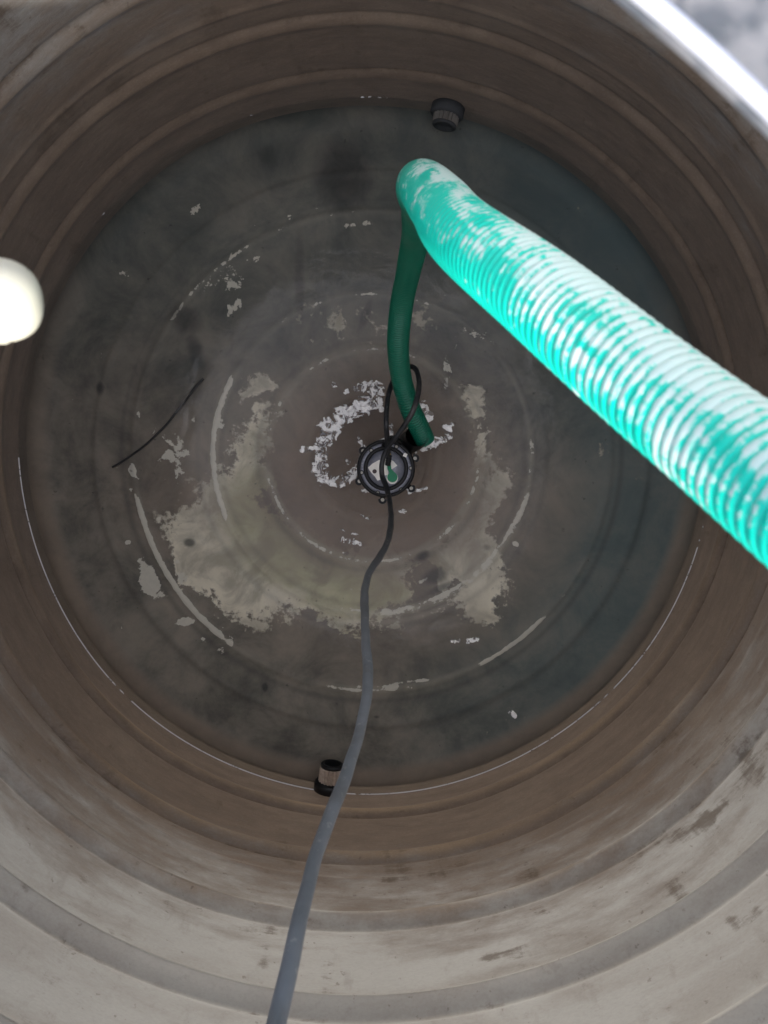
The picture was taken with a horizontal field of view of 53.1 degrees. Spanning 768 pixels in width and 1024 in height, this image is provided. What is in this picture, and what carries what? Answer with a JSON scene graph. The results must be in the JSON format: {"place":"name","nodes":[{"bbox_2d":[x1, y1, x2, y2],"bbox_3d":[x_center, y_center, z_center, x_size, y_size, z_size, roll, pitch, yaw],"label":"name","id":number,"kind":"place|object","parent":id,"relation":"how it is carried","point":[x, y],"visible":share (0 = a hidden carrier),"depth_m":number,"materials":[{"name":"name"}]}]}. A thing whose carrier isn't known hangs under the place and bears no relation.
{"place":"outdoors","nodes":[
{"label":"outdoors","id":0,"kind":"place"},
{"bbox_2d":[0,0,767,1023],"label":"water tank","id":1,"kind":"object","parent":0,"point":[230,170],"visible":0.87,"depth_m":2.34,"materials":[{"name":"plastic"}]},
{"bbox_2d":[0,257,43,344],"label":"white pipe","id":2,"kind":"object","parent":1,"relation":"attached to","point":[21,306],"visible":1,"depth_m":0.38,"materials":[{"name":"plastic"}]},
{"bbox_2d":[111,378,203,467],"bbox_3d":[-0.737,-0.283,2.527,0.423,0.015,0.032,-43,94,2],"label":"twig","id":3,"kind":"object","parent":1,"relation":"in","point":[171,418],"visible":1,"depth_m":2.52,"materials":[{"name":"black wood"}]},
{"bbox_2d":[18,96,699,794],"bbox_3d":[-0.047,-0.174,2.442,2.212,0.003,2.211,0,94,-1],"label":"waterline","id":4,"kind":"object","parent":1,"relation":"attached to","point":[310,788],"visible":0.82,"depth_m":2.50,"materials":[{"name":"grey"}]},
{"bbox_2d":[355,429,427,503],"bbox_3d":[0.030,-0.145,2.391,0.253,0.352,0.181,-23,94,1],"label":"submersible pump","id":5,"kind":"object","parent":1,"relation":"in","point":[399,468],"visible":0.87,"depth_m":2.24,"materials":[{"name":"black plastic"}]},
{"bbox_2d":[266,364,421,1023],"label":"power cable","id":6,"kind":"object","parent":5,"relation":"attached to","point":[280,1005],"visible":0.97,"depth_m":0.82,"materials":[{"name":"grey rubber"}]},
{"bbox_2d":[387,158,767,567],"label":"suction hose","id":7,"kind":"object","parent":5,"relation":"attached to","point":[690,420],"visible":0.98,"depth_m":0.44,"materials":[{"name":"green plastic"}]},
{"bbox_2d":[300,380,516,718],"bbox_3d":[0.064,0.148,2.461,0.496,0.011,1.193,-13,94,0],"label":"debris","id":8,"kind":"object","parent":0,"point":[363,406],"depth_m":2.43,"materials":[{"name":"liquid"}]}
]}

